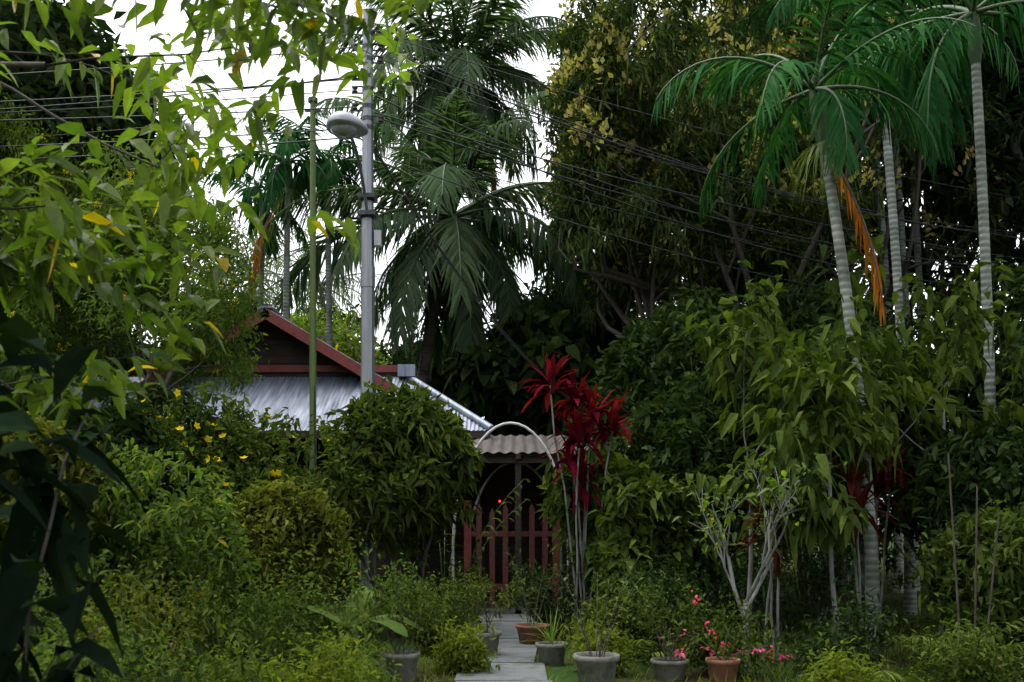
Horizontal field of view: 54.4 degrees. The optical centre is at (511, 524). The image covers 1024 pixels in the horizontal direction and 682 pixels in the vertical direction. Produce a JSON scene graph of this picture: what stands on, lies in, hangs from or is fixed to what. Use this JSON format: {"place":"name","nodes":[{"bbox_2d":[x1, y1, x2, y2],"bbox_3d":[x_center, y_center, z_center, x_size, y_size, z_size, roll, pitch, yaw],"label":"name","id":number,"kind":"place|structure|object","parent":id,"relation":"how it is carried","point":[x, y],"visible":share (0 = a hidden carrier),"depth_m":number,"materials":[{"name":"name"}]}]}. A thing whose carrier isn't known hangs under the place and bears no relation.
{"place":"outdoors","nodes":[
{"label":"outdoors","id":0,"kind":"place"},
{"bbox_2d":[454,614,552,681],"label":"garden path","id":1,"kind":"structure","parent":0,"point":[510,655],"depth_m":10.67,"materials":[{"name":"concrete"}]},
{"bbox_2d":[432,560,535,654],"bbox_3d":[-0.366,0.923,11.068,1.153,1.063,0.822,0,0,25],"label":"pot","id":2,"kind":"object","parent":1,"relation":"on","point":[492,643],"visible":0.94,"depth_m":11.11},
{"bbox_2d":[501,544,558,643],"bbox_3d":[0.216,0.846,12.363,0.627,1.217,1.033,0,0,17],"label":"pot","id":3,"kind":"object","parent":1,"relation":"on","point":[527,628],"visible":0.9,"depth_m":12.16,"materials":[{"name":"ceramic"}]},
{"bbox_2d":[17,528,1023,681],"bbox_3d":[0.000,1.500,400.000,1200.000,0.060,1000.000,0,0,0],"label":"ground","id":4,"kind":"structure","parent":0,"point":[888,600],"depth_m":12.74,"materials":[{"name":"green plant"}]},
{"bbox_2d":[0,566,96,667],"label":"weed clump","id":5,"kind":"object","parent":4,"relation":"on","point":[36,607],"visible":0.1,"depth_m":7.58,"materials":[{"name":"green plant"}]},
{"bbox_2d":[0,91,138,381],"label":"tree","id":6,"kind":"object","parent":4,"relation":"on","point":[63,173],"visible":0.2,"depth_m":15.36,"materials":[{"name":"green plant"}]},
{"bbox_2d":[0,411,140,677],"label":"hedge shrub","id":7,"kind":"object","parent":4,"relation":"on","point":[80,471],"visible":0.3,"depth_m":8.96,"materials":[{"name":"green plant"}]},
{"bbox_2d":[0,307,144,681],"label":"dark sapling","id":8,"kind":"object","parent":4,"relation":"on","point":[28,514],"visible":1,"depth_m":2.98,"materials":[{"name":"green plant"}]},
{"bbox_2d":[15,608,129,681],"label":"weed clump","id":9,"kind":"object","parent":4,"relation":"on","point":[79,678],"visible":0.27,"depth_m":5.37,"materials":[{"name":"green plant"}]},
{"bbox_2d":[28,293,143,376],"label":"tree","id":10,"kind":"object","parent":4,"relation":"on","point":[126,365],"visible":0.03,"depth_m":26.89,"materials":[{"name":"green plant"}]},
{"bbox_2d":[0,339,190,656],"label":"tree","id":11,"kind":"object","parent":4,"relation":"on","point":[120,435],"visible":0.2,"depth_m":11.07,"materials":[{"name":"green plant"}]},
{"bbox_2d":[0,0,210,400],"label":"tree","id":12,"kind":"object","parent":4,"relation":"on","point":[41,85],"visible":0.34,"depth_m":17.02,"materials":[{"name":"green plant"}]},
{"bbox_2d":[14,606,208,681],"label":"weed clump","id":13,"kind":"object","parent":4,"relation":"on","point":[130,639],"visible":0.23,"depth_m":6.99,"materials":[{"name":"green plant"}]},
{"bbox_2d":[29,612,203,681],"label":"weed clump","id":14,"kind":"object","parent":4,"relation":"on","point":[97,669],"visible":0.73,"depth_m":4.75,"materials":[{"name":"green plant"}]},
{"bbox_2d":[47,550,228,681],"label":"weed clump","id":15,"kind":"object","parent":4,"relation":"on","point":[152,598],"visible":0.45,"depth_m":7.70,"materials":[{"name":"green plant"}]},
{"bbox_2d":[0,126,287,628],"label":"tree","id":16,"kind":"object","parent":4,"relation":"on","point":[207,236],"visible":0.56,"depth_m":14.62,"materials":[{"name":"green plant"}]},
{"bbox_2d":[118,294,186,375],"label":"tree","id":17,"kind":"object","parent":4,"relation":"on","point":[137,344],"visible":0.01,"depth_m":31.99,"materials":[{"name":"green plant"}]},
{"bbox_2d":[48,433,265,680],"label":"hedge shrub","id":18,"kind":"object","parent":4,"relation":"on","point":[214,528],"visible":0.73,"depth_m":9.26,"materials":[{"name":"green plant"}]},
{"bbox_2d":[87,378,266,632],"bbox_3d":[-4.751,-0.237,13.544,3.108,3.608,2.561,0,0,-32],"label":"hedge shrub","id":19,"kind":"object","parent":4,"relation":"on","point":[154,390],"visible":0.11,"depth_m":13.40,"materials":[{"name":"green plant"}]},
{"bbox_2d":[91,379,311,640],"bbox_3d":[-3.949,-0.157,12.707,2.939,3.446,2.729,0,0,19],"label":"hedge shrub","id":20,"kind":"object","parent":4,"relation":"on","point":[229,414],"visible":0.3,"depth_m":12.48,"materials":[{"name":"green plant"}]},
{"bbox_2d":[128,284,281,376],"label":"tree","id":21,"kind":"object","parent":4,"relation":"on","point":[152,344],"visible":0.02,"depth_m":27.64,"materials":[{"name":"green plant"}]},
{"bbox_2d":[0,0,440,439],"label":"tree","id":22,"kind":"object","parent":4,"relation":"on","point":[36,262],"visible":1,"depth_m":4.72,"materials":[{"name":"green plant"}]},
{"bbox_2d":[161,569,286,673],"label":"shrub","id":23,"kind":"object","parent":4,"relation":"on","point":[227,600],"visible":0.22,"depth_m":9.03,"materials":[{"name":"plant"}]},
{"bbox_2d":[140,593,310,681],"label":"weed clump","id":24,"kind":"object","parent":4,"relation":"on","point":[239,671],"visible":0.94,"depth_m":5.70,"materials":[{"name":"green plant"}]},
{"bbox_2d":[149,564,319,681],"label":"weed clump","id":25,"kind":"object","parent":4,"relation":"on","point":[271,609],"visible":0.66,"depth_m":8.33,"materials":[{"name":"green plant"}]},
{"bbox_2d":[181,624,297,681],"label":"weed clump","id":26,"kind":"object","parent":4,"relation":"on","point":[220,657],"visible":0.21,"depth_m":7.40,"materials":[{"name":"green plant"}]},
{"bbox_2d":[190,152,320,310],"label":"areca palm","id":27,"kind":"object","parent":4,"relation":"on","point":[270,249],"visible":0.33,"depth_m":25.94,"materials":[{"name":"green plant"}]},
{"bbox_2d":[181,216,342,319],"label":"tree","id":28,"kind":"object","parent":4,"relation":"on","point":[276,266],"visible":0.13,"depth_m":45.57,"materials":[{"name":"green plant"}]},
{"bbox_2d":[195,472,358,668],"bbox_3d":[-2.606,0.504,10.537,1.806,2.124,1.601,0,0,24],"label":"hedge shrub","id":29,"kind":"object","parent":4,"relation":"on","point":[269,509],"visible":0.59,"depth_m":10.31,"materials":[{"name":"green plant"}]},
{"bbox_2d":[213,110,357,320],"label":"areca palm","id":30,"kind":"object","parent":4,"relation":"on","point":[277,194],"visible":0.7,"depth_m":23.75,"materials":[{"name":"green plant"}]},
{"bbox_2d":[189,407,393,631],"bbox_3d":[-2.981,0.003,13.065,2.563,3.120,2.693,0,0,43],"label":"hedge shrub","id":31,"kind":"object","parent":4,"relation":"on","point":[328,438],"visible":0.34,"depth_m":12.62,"materials":[{"name":"green plant"}]},
{"bbox_2d":[231,597,402,681],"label":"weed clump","id":32,"kind":"object","parent":4,"relation":"on","point":[319,673],"visible":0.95,"depth_m":6.59,"materials":[{"name":"green plant"}]},
{"bbox_2d":[305,96,332,619],"bbox_3d":[-2.910,-2.410,15.000,0.420,8.020,0.150,0,0,0],"label":"green pole","id":33,"kind":"object","parent":4,"relation":"on","point":[312,363],"visible":0.62,"depth_m":14.96,"materials":[{"name":"metal"}]},
{"bbox_2d":[265,226,386,328],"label":"tree","id":34,"kind":"object","parent":4,"relation":"on","point":[321,291],"visible":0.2,"depth_m":52.03,"materials":[{"name":"green plant"}]},
{"bbox_2d":[253,113,401,346],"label":"areca palm","id":35,"kind":"object","parent":4,"relation":"on","point":[333,175],"visible":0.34,"depth_m":24.98,"materials":[{"name":"green plant"}]},
{"bbox_2d":[230,534,426,661],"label":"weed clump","id":36,"kind":"object","parent":4,"relation":"on","point":[315,622],"visible":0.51,"depth_m":9.70,"materials":[{"name":"green plant"}]},
{"bbox_2d":[37,306,621,615],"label":"house","id":37,"kind":"structure","parent":4,"relation":"on","point":[284,373],"depth_m":18.60,"materials":[{"name":"grey wood"}]},
{"bbox_2d":[268,601,393,681],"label":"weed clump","id":38,"kind":"object","parent":4,"relation":"on","point":[321,638],"visible":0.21,"depth_m":8.09,"materials":[{"name":"green plant"}]},
{"bbox_2d":[289,301,394,364],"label":"yellowish tree","id":39,"kind":"object","parent":4,"relation":"on","point":[341,344],"visible":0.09,"depth_m":30.37,"materials":[{"name":"green plant"}]},
{"bbox_2d":[280,297,403,363],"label":"tree","id":40,"kind":"object","parent":4,"relation":"on","point":[357,321],"depth_m":35.19,"materials":[{"name":"green plant"}]},
{"bbox_2d":[294,586,424,665],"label":"banana plant","id":41,"kind":"object","parent":4,"relation":"on","point":[397,627],"visible":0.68,"depth_m":9.55,"materials":[{"name":"green plant"}]},
{"bbox_2d":[318,620,410,681],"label":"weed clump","id":42,"kind":"object","parent":4,"relation":"on","point":[383,675],"visible":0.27,"depth_m":7.54,"materials":[{"name":"green plant"}]},
{"bbox_2d":[350,562,450,681],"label":"potted plant","id":43,"kind":"object","parent":4,"relation":"on","point":[407,660],"visible":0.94,"depth_m":9.46,"materials":[{"name":"plant"}]},
{"bbox_2d":[323,374,488,635],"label":"tree","id":44,"kind":"object","parent":4,"relation":"on","point":[418,439],"visible":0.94,"depth_m":13.07,"materials":[{"name":"green plant"}]},
{"bbox_2d":[277,0,576,380],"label":"tree","id":45,"kind":"object","parent":4,"relation":"on","point":[488,49],"visible":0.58,"depth_m":29.12,"materials":[{"name":"green plant"}]},
{"bbox_2d":[382,573,479,654],"bbox_3d":[-0.972,1.126,11.577,1.210,1.120,1.404,0,0,0],"label":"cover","id":46,"kind":"object","parent":4,"relation":"on","point":[428,639],"visible":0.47,"depth_m":11.41,"materials":[{"name":"green plant"}]},
{"bbox_2d":[375,318,486,417],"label":"tree","id":47,"kind":"object","parent":4,"relation":"on","point":[415,355],"visible":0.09,"depth_m":35.03,"materials":[{"name":"green plant"}]},
{"bbox_2d":[261,88,609,383],"bbox_3d":[-1.709,-4.450,24.841,8.989,12.207,9.315,0,0,0],"label":"coconut palm","id":48,"kind":"object","parent":4,"relation":"on","point":[471,236],"visible":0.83,"depth_m":23.96,"materials":[{"name":"green plant"}]},
{"bbox_2d":[348,479,529,637],"bbox_3d":[-1.131,0.449,13.828,2.472,2.171,2.690,0,0,23],"label":"ginger plant","id":49,"kind":"object","parent":4,"relation":"on","point":[396,548],"visible":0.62,"depth_m":13.79,"materials":[{"name":"green plant"}]},
{"bbox_2d":[417,556,500,627],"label":"shrub","id":50,"kind":"object","parent":4,"relation":"on","point":[472,578],"visible":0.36,"depth_m":14.48,"materials":[{"name":"plant"}]},
{"bbox_2d":[428,613,501,674],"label":"shrub","id":51,"kind":"object","parent":4,"relation":"on","point":[457,654],"visible":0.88,"depth_m":9.89,"materials":[{"name":"green plant"}]},
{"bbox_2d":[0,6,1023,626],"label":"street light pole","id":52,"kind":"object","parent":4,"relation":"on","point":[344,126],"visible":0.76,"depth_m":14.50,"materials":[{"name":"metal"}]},
{"bbox_2d":[17,615,1021,681],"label":"grass tufts","id":53,"kind":"object","parent":4,"relation":"on","point":[786,647],"visible":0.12,"depth_m":10.85,"materials":[{"name":"green plant"}]},
{"bbox_2d":[481,277,558,352],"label":"tree","id":54,"kind":"object","parent":4,"relation":"on","point":[537,297],"visible":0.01,"depth_m":34.33,"materials":[{"name":"green plant"}]},
{"bbox_2d":[427,303,614,435],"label":"breadfruit tree","id":55,"kind":"object","parent":4,"relation":"on","point":[490,392],"visible":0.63,"depth_m":23.86,"materials":[{"name":"green plant"}]},
{"bbox_2d":[511,606,572,665],"bbox_3d":[0.382,1.321,10.582,0.965,0.913,0.866,0,0,25],"label":"pot","id":56,"kind":"object","parent":4,"relation":"on","point":[551,651],"visible":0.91,"depth_m":10.49,"materials":[{"name":"concrete"}]},
{"bbox_2d":[506,548,597,637],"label":"shrub","id":57,"kind":"object","parent":4,"relation":"on","point":[547,607],"visible":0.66,"depth_m":13.33,"materials":[{"name":"green plant"}]},
{"bbox_2d":[543,539,591,623],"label":"shrub","id":58,"kind":"object","parent":4,"relation":"on","point":[561,578],"visible":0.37,"depth_m":14.98,"materials":[{"name":"plant"}]},
{"bbox_2d":[452,422,694,616],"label":"garden arches","id":59,"kind":"structure","parent":4,"relation":"on","point":[504,464],"depth_m":15.19,"materials":[{"name":"grey metal"}]},
{"bbox_2d":[514,351,647,636],"bbox_3d":[0.900,-0.386,13.314,1.786,3.874,1.229,0,0,-21],"label":"red cordyline plant","id":60,"kind":"object","parent":4,"relation":"on","point":[577,429],"visible":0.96,"depth_m":13.28,"materials":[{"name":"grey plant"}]},
{"bbox_2d":[494,245,682,435],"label":"tree","id":61,"kind":"object","parent":4,"relation":"on","point":[603,338],"visible":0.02,"depth_m":27.09,"materials":[{"name":"green plant"}]},
{"bbox_2d":[554,553,644,681],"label":"potted plant","id":62,"kind":"object","parent":4,"relation":"on","point":[599,666],"visible":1,"depth_m":9.09,"materials":[{"name":"green plant"}]},
{"bbox_2d":[558,602,640,676],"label":"potted plant","id":63,"kind":"object","parent":4,"relation":"on","point":[581,646],"visible":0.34,"depth_m":9.80,"materials":[{"name":"green plant"}]},
{"bbox_2d":[534,438,677,613],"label":"shrub","id":64,"kind":"object","parent":4,"relation":"on","point":[621,467],"visible":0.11,"depth_m":13.63,"materials":[{"name":"green plant"}]},
{"bbox_2d":[566,564,654,653],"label":"shrub","id":65,"kind":"object","parent":4,"relation":"on","point":[587,613],"visible":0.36,"depth_m":11.11,"materials":[{"name":"green plant"}]},
{"bbox_2d":[582,471,730,642],"bbox_3d":[1.758,0.442,12.825,2.009,2.248,1.581,0,0,-31],"label":"shrub","id":66,"kind":"object","parent":4,"relation":"on","point":[642,515],"visible":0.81,"depth_m":12.45,"materials":[{"name":"green plant"}]},
{"bbox_2d":[614,571,702,680],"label":"potted plant","id":67,"kind":"object","parent":4,"relation":"on","point":[671,667],"visible":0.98,"depth_m":9.60,"materials":[{"name":"green plant"}]},
{"bbox_2d":[600,555,727,660],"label":"shrub","id":68,"kind":"object","parent":4,"relation":"on","point":[669,598],"visible":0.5,"depth_m":10.74,"materials":[{"name":"green plant"}]},
{"bbox_2d":[561,283,776,607],"bbox_3d":[3.249,-1.380,17.751,4.733,5.894,4.107,0,0,0],"label":"tree","id":69,"kind":"object","parent":4,"relation":"on","point":[626,362],"visible":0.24,"depth_m":17.02,"materials":[{"name":"green plant"}]},
{"bbox_2d":[607,394,761,622],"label":"tree","id":70,"kind":"object","parent":4,"relation":"on","point":[665,425],"visible":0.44,"depth_m":14.04,"materials":[{"name":"green plant"}]},
{"bbox_2d":[543,5,852,327],"bbox_3d":[5.510,-7.290,31.245,9.555,17.617,9.880,0,0,-36],"label":"tree","id":71,"kind":"object","parent":4,"relation":"on","point":[828,277],"visible":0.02,"depth_m":29.42,"materials":[{"name":"green plant"}]},
{"bbox_2d":[530,0,917,595],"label":"mango tree","id":72,"kind":"object","parent":4,"relation":"on","point":[593,65],"visible":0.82,"depth_m":19.71,"materials":[{"name":"green plant"}]},
{"bbox_2d":[658,590,790,681],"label":"bush","id":73,"kind":"object","parent":4,"relation":"on","point":[702,654],"visible":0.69,"depth_m":9.80,"materials":[{"name":"green plant"}]},
{"bbox_2d":[655,590,794,681],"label":"potted plant","id":74,"kind":"object","parent":4,"relation":"on","point":[718,665],"visible":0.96,"depth_m":9.27,"materials":[{"name":"green plant"}]},
{"bbox_2d":[623,342,839,620],"bbox_3d":[3.400,-0.647,15.355,3.708,4.430,3.598,0,0,0],"label":"tree","id":75,"kind":"object","parent":4,"relation":"on","point":[691,395],"visible":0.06,"depth_m":14.78,"materials":[{"name":"green plant"}]},
{"bbox_2d":[672,420,846,667],"bbox_3d":[2.723,0.201,10.241,1.672,2.602,2.054,0,0,-27],"label":"bare stem shrub","id":76,"kind":"object","parent":4,"relation":"on","point":[767,560],"visible":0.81,"depth_m":10.44,"materials":[{"name":"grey plant"}]},
{"bbox_2d":[699,521,836,642],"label":"shrub","id":77,"kind":"object","parent":4,"relation":"on","point":[782,595],"visible":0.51,"depth_m":12.40,"materials":[{"name":"green plant"}]},
{"bbox_2d":[569,611,1023,681],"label":"fern clumps","id":78,"kind":"object","parent":4,"relation":"on","point":[898,676],"visible":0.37,"depth_m":9.70,"materials":[{"name":"green plant"}]},
{"bbox_2d":[685,292,919,626],"bbox_3d":[3.239,-0.454,11.045,2.384,3.924,3.054,0,0,37],"label":"broadleaf sapling","id":79,"kind":"object","parent":4,"relation":"on","point":[823,383],"visible":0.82,"depth_m":10.31,"materials":[{"name":"green plant"}]},
{"bbox_2d":[692,263,923,605],"bbox_3d":[5.421,-1.648,18.614,4.824,6.431,4.774,0,0,0],"label":"tree","id":80,"kind":"object","parent":4,"relation":"on","point":[794,314],"visible":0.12,"depth_m":17.86,"materials":[{"name":"green plant"}]},
{"bbox_2d":[677,248,949,653],"bbox_3d":[3.354,-0.775,11.255,3.013,4.555,2.604,0,0,-39],"label":"broadleaf sapling","id":81,"kind":"object","parent":4,"relation":"on","point":[818,526],"visible":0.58,"depth_m":11.05,"materials":[{"name":"green plant"}]},
{"bbox_2d":[650,0,986,654],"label":"palm","id":82,"kind":"object","parent":4,"relation":"on","point":[824,123],"visible":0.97,"depth_m":11.87,"materials":[{"name":"green plant"}]},
{"bbox_2d":[732,438,916,660],"bbox_3d":[3.864,0.120,11.395,3.123,2.863,1.618,0,0,-37],"label":"maroon cordyline","id":83,"kind":"object","parent":4,"relation":"on","point":[880,481],"visible":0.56,"depth_m":11.09,"materials":[{"name":"red plant"}]},
{"bbox_2d":[753,494,918,631],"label":"shrub","id":84,"kind":"object","parent":4,"relation":"on","point":[836,552],"visible":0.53,"depth_m":13.47,"materials":[{"name":"green plant"}]},
{"bbox_2d":[720,321,952,623],"bbox_3d":[4.662,-0.744,15.027,3.620,4.620,3.832,0,0,0],"label":"tree","id":85,"kind":"object","parent":4,"relation":"on","point":[808,336],"visible":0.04,"depth_m":14.39,"materials":[{"name":"green plant"}]},
{"bbox_2d":[768,578,911,680],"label":"bush","id":86,"kind":"object","parent":4,"relation":"on","point":[866,643],"visible":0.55,"depth_m":9.22,"materials":[{"name":"green plant"}]},
{"bbox_2d":[790,631,889,681],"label":"bush","id":87,"kind":"object","parent":4,"relation":"on","point":[840,670],"visible":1,"depth_m":8.02,"materials":[{"name":"green plant"}]},
{"bbox_2d":[679,0,1023,585],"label":"mango tree","id":88,"kind":"object","parent":4,"relation":"on","point":[729,28],"visible":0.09,"depth_m":21.86,"materials":[{"name":"green plant"}]},
{"bbox_2d":[815,0,906,592],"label":"areca palm","id":89,"kind":"object","parent":4,"relation":"on","point":[897,537],"visible":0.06,"depth_m":21.93,"materials":[{"name":"grey plant"}]},
{"bbox_2d":[711,212,1023,605],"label":"broadleaf sapling","id":90,"kind":"object","parent":4,"relation":"on","point":[969,315],"visible":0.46,"depth_m":11.85,"materials":[{"name":"green plant"}]},
{"bbox_2d":[726,0,1023,573],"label":"tree","id":91,"kind":"object","parent":4,"relation":"on","point":[949,274],"visible":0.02,"depth_m":26.48,"materials":[{"name":"green plant"}]},
{"bbox_2d":[731,0,1019,614],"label":"palm","id":92,"kind":"object","parent":4,"relation":"on","point":[910,599],"visible":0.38,"depth_m":16.46,"materials":[{"name":"green plant"}]},
{"bbox_2d":[891,113,919,590],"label":"areca palm","id":93,"kind":"object","parent":4,"relation":"on","point":[901,224],"visible":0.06,"depth_m":22.43,"materials":[{"name":"grey plant"}]},
{"bbox_2d":[877,0,954,588],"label":"areca palm","id":94,"kind":"object","parent":4,"relation":"on","point":[917,249],"visible":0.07,"depth_m":22.94,"materials":[{"name":"grey plant"}]},
{"bbox_2d":[823,273,1023,636],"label":"broadleaf sapling","id":95,"kind":"object","parent":4,"relation":"on","point":[933,301],"visible":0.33,"depth_m":13.45,"materials":[{"name":"green plant"}]},
{"bbox_2d":[834,345,1022,617],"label":"tree","id":96,"kind":"object","parent":4,"relation":"on","point":[919,438],"visible":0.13,"depth_m":13.81,"materials":[{"name":"green plant"}]},
{"bbox_2d":[842,0,1023,410],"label":"palm","id":97,"kind":"object","parent":4,"relation":"on","point":[944,76],"visible":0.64,"depth_m":13.12,"materials":[{"name":"green plant"}]},
{"bbox_2d":[868,2,1023,352],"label":"tree","id":98,"kind":"object","parent":4,"relation":"on","point":[921,205],"visible":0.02,"depth_m":27.54,"materials":[{"name":"green plant"}]},
{"bbox_2d":[880,253,1023,507],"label":"shrub","id":99,"kind":"object","parent":4,"relation":"on","point":[1005,285],"visible":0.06,"depth_m":16.78,"materials":[{"name":"green plant"}]},
{"bbox_2d":[885,415,1023,652],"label":"shrub","id":100,"kind":"object","parent":4,"relation":"on","point":[988,459],"visible":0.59,"depth_m":11.07,"materials":[{"name":"green plant"}]},
{"bbox_2d":[899,0,1023,350],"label":"tree","id":101,"kind":"object","parent":4,"relation":"on","point":[1010,129],"visible":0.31,"depth_m":22.03,"materials":[{"name":"green plant"}]},
{"bbox_2d":[900,453,1023,677],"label":"sapling","id":102,"kind":"object","parent":4,"relation":"on","point":[975,599],"visible":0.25,"depth_m":9.41,"materials":[{"name":"plant"}]},
{"bbox_2d":[902,493,1023,673],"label":"shrub","id":103,"kind":"object","parent":4,"relation":"on","point":[937,575],"visible":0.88,"depth_m":9.81,"materials":[{"name":"green plant"}]},
{"bbox_2d":[902,599,1023,681],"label":"bush","id":104,"kind":"object","parent":4,"relation":"on","point":[974,664],"visible":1,"depth_m":8.17,"materials":[{"name":"green plant"}]},
{"bbox_2d":[928,311,1023,450],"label":"shrub","id":105,"kind":"object","parent":4,"relation":"on","point":[1016,344],"visible":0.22,"depth_m":13.26,"materials":[{"name":"green plant"}]},
{"bbox_2d":[57,0,1023,525],"label":"sky","id":106,"kind":"structure","parent":0,"point":[171,23],"materials":[{"name":"white"}]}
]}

